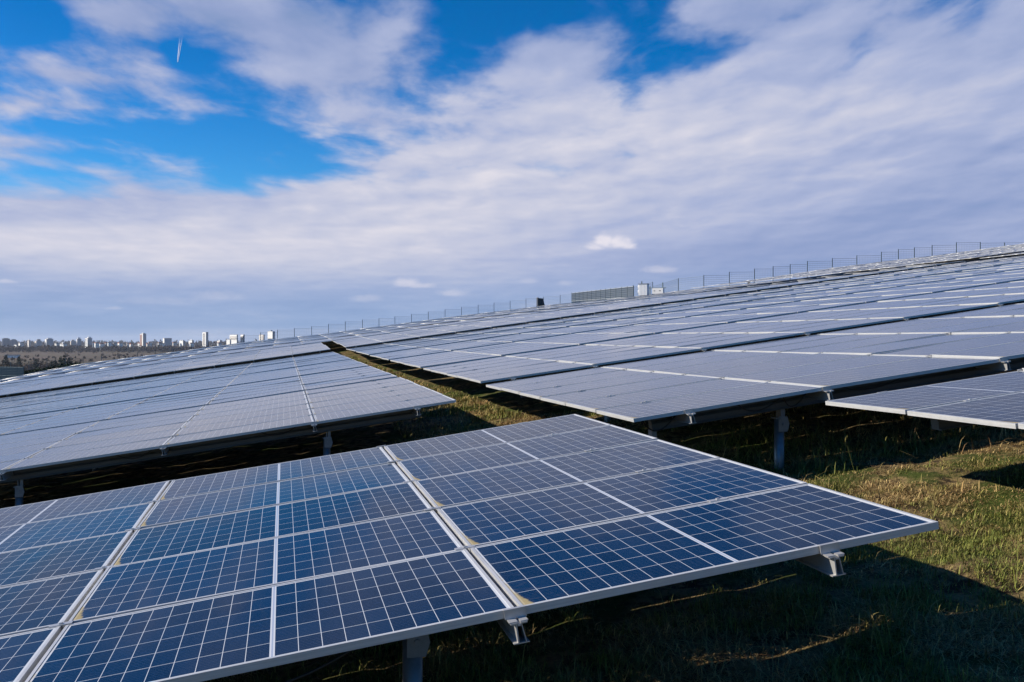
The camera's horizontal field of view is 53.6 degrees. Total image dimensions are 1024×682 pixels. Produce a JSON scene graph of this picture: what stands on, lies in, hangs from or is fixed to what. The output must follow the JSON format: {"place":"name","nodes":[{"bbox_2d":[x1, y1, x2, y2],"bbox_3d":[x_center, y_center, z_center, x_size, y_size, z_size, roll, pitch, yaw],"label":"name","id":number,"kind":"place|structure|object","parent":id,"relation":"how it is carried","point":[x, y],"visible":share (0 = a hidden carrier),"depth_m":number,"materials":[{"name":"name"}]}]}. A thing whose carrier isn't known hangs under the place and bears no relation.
{"place":"outdoors","nodes":[
{"label":"outdoors","id":0,"kind":"place"},
{"bbox_2d":[2,338,9,346],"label":"apartment block","id":1,"kind":"structure","parent":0,"point":[5,341],"depth_m":3006.18,"materials":[{"name":"grey concrete"}]},
{"bbox_2d":[7,355,18,357],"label":"shed","id":2,"kind":"structure","parent":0,"point":[11,356],"depth_m":1500.00,"materials":[{"name":"grey metal"}]},
{"bbox_2d":[10,339,16,345],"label":"apartment block","id":3,"kind":"structure","parent":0,"point":[13,342],"depth_m":3005.05,"materials":[{"name":"grey concrete"}]},
{"bbox_2d":[35,339,41,346],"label":"apartment block","id":4,"kind":"structure","parent":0,"point":[38,342],"depth_m":3004.91,"materials":[{"name":"white concrete"}]},
{"bbox_2d":[76,338,81,345],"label":"apartment block","id":5,"kind":"structure","parent":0,"point":[78,341],"depth_m":2954.36,"materials":[{"name":"grey concrete"}]},
{"bbox_2d":[85,337,91,347],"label":"apartment block","id":6,"kind":"structure","parent":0,"point":[88,340],"depth_m":3004.73,"materials":[{"name":"white concrete"}]},
{"bbox_2d":[179,340,184,346],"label":"apartment block","id":7,"kind":"structure","parent":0,"point":[182,343],"depth_m":3003.67,"materials":[{"name":"white concrete"}]},
{"bbox_2d":[0,297,1023,681],"bbox_3d":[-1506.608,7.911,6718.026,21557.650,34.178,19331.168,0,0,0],"label":"ground","id":8,"kind":"structure","parent":0,"point":[176,467],"depth_m":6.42,"materials":[{"name":"green plant"}]},
{"bbox_2d":[1,355,11,366],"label":"conifer tree","id":9,"kind":"object","parent":8,"relation":"on","point":[5,362],"visible":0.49,"depth_m":759.50,"materials":[{"name":"green plant"}]},
{"bbox_2d":[0,366,23,383],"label":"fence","id":10,"kind":"object","parent":8,"relation":"on","point":[6,372],"visible":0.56,"depth_m":117.24,"materials":[{"name":"metal"}]},
{"bbox_2d":[14,356,22,365],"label":"conifer tree","id":11,"kind":"object","parent":8,"relation":"on","point":[19,360],"visible":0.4,"depth_m":779.56,"materials":[{"name":"green plant"}]},
{"bbox_2d":[0,358,82,370],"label":"undergrowth","id":12,"kind":"object","parent":8,"relation":"on","point":[39,364],"visible":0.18,"depth_m":795.03,"materials":[{"name":"green plant"}]},
{"bbox_2d":[45,338,52,345],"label":"apartment block","id":13,"kind":"structure","parent":8,"relation":"on","point":[48,341],"depth_m":3006.26,"materials":[{"name":"grey concrete"}]},
{"bbox_2d":[24,362,80,381],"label":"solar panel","id":14,"kind":"object","parent":8,"relation":"on","point":[45,368],"visible":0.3,"depth_m":113.47,"materials":[{"name":"glass"}]},
{"bbox_2d":[1,353,196,361],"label":"undergrowth","id":15,"kind":"object","parent":8,"relation":"on","point":[67,355],"visible":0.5,"depth_m":1429.70,"materials":[{"name":"plant"}]},
{"bbox_2d":[0,344,259,352],"bbox_3d":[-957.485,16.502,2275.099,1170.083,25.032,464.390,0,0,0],"label":"woodland","id":16,"kind":"object","parent":8,"relation":"on","point":[89,348],"visible":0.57,"depth_m":2149.96,"materials":[{"name":"plant"}]},
{"bbox_2d":[140,333,145,346],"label":"apartment block","id":17,"kind":"structure","parent":8,"relation":"on","point":[143,339],"depth_m":3004.14,"materials":[{"name":"white concrete"}]},
{"bbox_2d":[0,339,301,345],"bbox_3d":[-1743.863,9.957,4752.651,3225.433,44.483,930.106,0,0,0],"label":"woodland","id":18,"kind":"object","parent":8,"relation":"on","point":[199,343],"visible":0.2,"depth_m":4612.47,"materials":[{"name":"green plant"}]},
{"bbox_2d":[0,342,323,388],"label":"solar table","id":19,"kind":"object","parent":8,"relation":"on","point":[11,385],"visible":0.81,"depth_m":53.41,"materials":[{"name":"glass"}]},
{"bbox_2d":[0,345,329,397],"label":"solar table","id":20,"kind":"object","parent":8,"relation":"on","point":[124,376],"visible":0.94,"depth_m":45.74,"materials":[{"name":"glass"}]},
{"bbox_2d":[163,338,171,345],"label":"apartment block","id":21,"kind":"structure","parent":8,"relation":"on","point":[167,341],"depth_m":3006.86,"materials":[{"name":"grey concrete"}]},
{"bbox_2d":[0,352,339,402],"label":"solar table","id":22,"kind":"object","parent":8,"relation":"on","point":[136,381],"visible":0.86,"depth_m":38.73,"materials":[{"name":"glass"}]},
{"bbox_2d":[0,355,350,408],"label":"solar table","id":23,"kind":"object","parent":8,"relation":"on","point":[153,384],"visible":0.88,"depth_m":32.53,"materials":[{"name":"glass"}]},
{"bbox_2d":[0,359,368,418],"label":"solar table","id":24,"kind":"object","parent":8,"relation":"on","point":[61,405],"visible":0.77,"depth_m":26.24,"materials":[{"name":"glass"}]},
{"bbox_2d":[0,366,396,435],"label":"solar table","id":25,"kind":"object","parent":8,"relation":"on","point":[49,420],"visible":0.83,"depth_m":20.11,"materials":[{"name":"glass"}]},
{"bbox_2d":[202,332,207,347],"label":"apartment block","id":26,"kind":"structure","parent":8,"relation":"on","point":[205,339],"depth_m":3007.35,"materials":[{"name":"white concrete"}]},
{"bbox_2d":[0,377,455,505],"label":"solar table","id":27,"kind":"object","parent":8,"relation":"on","point":[94,446],"visible":0.98,"depth_m":12.92,"materials":[{"name":"glass"}]},
{"bbox_2d":[230,335,237,344],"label":"apartment block","id":28,"kind":"structure","parent":8,"relation":"on","point":[234,338],"depth_m":3016.99,"materials":[{"name":"white concrete"}]},
{"bbox_2d":[240,334,244,341],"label":"apartment block","id":29,"kind":"structure","parent":8,"relation":"on","point":[243,337],"depth_m":3001.75,"materials":[{"name":"grey concrete"}]},
{"bbox_2d":[267,330,274,340],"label":"apartment block","id":30,"kind":"structure","parent":8,"relation":"on","point":[271,334],"depth_m":3006.99,"materials":[{"name":"white concrete"}]},
{"bbox_2d":[0,414,938,681],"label":"solar table","id":31,"kind":"object","parent":8,"relation":"on","point":[234,572],"visible":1,"depth_m":4.65,"materials":[{"name":"glass"}]},
{"bbox_2d":[0,244,1022,379],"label":"solar table","id":32,"kind":"object","parent":8,"relation":"on","point":[469,315],"visible":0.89,"depth_m":81.08,"materials":[{"name":"glass"}]},
{"bbox_2d":[0,246,1023,384],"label":"solar table","id":33,"kind":"object","parent":8,"relation":"on","point":[250,349],"visible":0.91,"depth_m":61.45,"materials":[{"name":"glass"}]},
{"bbox_2d":[0,245,1023,381],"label":"solar table","id":34,"kind":"object","parent":8,"relation":"on","point":[195,353],"visible":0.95,"depth_m":68.06,"materials":[{"name":"glass"}]},
{"bbox_2d":[1,244,1023,379],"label":"solar table","id":35,"kind":"object","parent":8,"relation":"on","point":[420,323],"visible":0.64,"depth_m":74.60,"materials":[{"name":"glass"}]},
{"bbox_2d":[10,242,1015,369],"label":"fence","id":36,"kind":"object","parent":8,"relation":"on","point":[476,311],"visible":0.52,"depth_m":118.05,"materials":[{"name":"grey metal"}]},
{"bbox_2d":[536,297,544,310],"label":"transformer box","id":37,"kind":"object","parent":8,"relation":"on","point":[539,301],"visible":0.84,"depth_m":91.67,"materials":[{"name":"grey paint"}]},
{"bbox_2d":[571,286,633,302],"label":"fence","id":38,"kind":"object","parent":8,"relation":"on","point":[612,293],"visible":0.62,"depth_m":109.95,"materials":[{"name":"grey metal"}]},
{"bbox_2d":[638,281,648,295],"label":"inverter cabinet","id":39,"kind":"object","parent":8,"relation":"on","point":[643,289],"visible":0.95,"depth_m":87.73,"materials":[{"name":"white metal"}]},
{"bbox_2d":[649,282,665,294],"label":"inverter cabinet","id":40,"kind":"object","parent":8,"relation":"on","point":[657,290],"visible":0.63,"depth_m":88.81,"materials":[{"name":"white metal"}]},
{"bbox_2d":[333,247,1023,343],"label":"solar table","id":41,"kind":"object","parent":8,"relation":"on","point":[462,324],"visible":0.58,"depth_m":59.27,"materials":[{"name":"glass"}]},
{"bbox_2d":[339,248,1023,347],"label":"solar table","id":42,"kind":"object","parent":8,"relation":"on","point":[438,332],"visible":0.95,"depth_m":51.49,"materials":[{"name":"glass"}]},
{"bbox_2d":[347,252,1023,351],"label":"solar table","id":43,"kind":"object","parent":8,"relation":"on","point":[656,307],"visible":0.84,"depth_m":45.12,"materials":[{"name":"glass"}]},
{"bbox_2d":[356,257,1023,357],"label":"solar table","id":44,"kind":"object","parent":8,"relation":"on","point":[659,311],"visible":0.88,"depth_m":38.24,"materials":[{"name":"glass"}]},
{"bbox_2d":[370,262,1023,363],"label":"solar table","id":45,"kind":"object","parent":8,"relation":"on","point":[660,317],"visible":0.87,"depth_m":31.49,"materials":[{"name":"glass"}]},
{"bbox_2d":[390,269,1023,372],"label":"solar table","id":46,"kind":"object","parent":8,"relation":"on","point":[525,346],"visible":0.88,"depth_m":24.53,"materials":[{"name":"glass"}]},
{"bbox_2d":[423,280,1023,382],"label":"solar table","id":47,"kind":"object","parent":8,"relation":"on","point":[611,352],"visible":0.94,"depth_m":17.40,"materials":[{"name":"glass"}]},
{"bbox_2d":[486,303,1023,468],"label":"solar table","id":48,"kind":"object","parent":8,"relation":"on","point":[779,377],"visible":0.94,"depth_m":10.22,"materials":[{"name":"glass"}]},
{"bbox_2d":[825,368,1023,430],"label":"solar table","id":49,"kind":"object","parent":8,"relation":"on","point":[996,400],"visible":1,"depth_m":6.74,"materials":[{"name":"glass"}]},
{"bbox_2d":[0,0,1023,342],"label":"sky","id":50,"kind":"structure","parent":0,"point":[317,164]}
]}

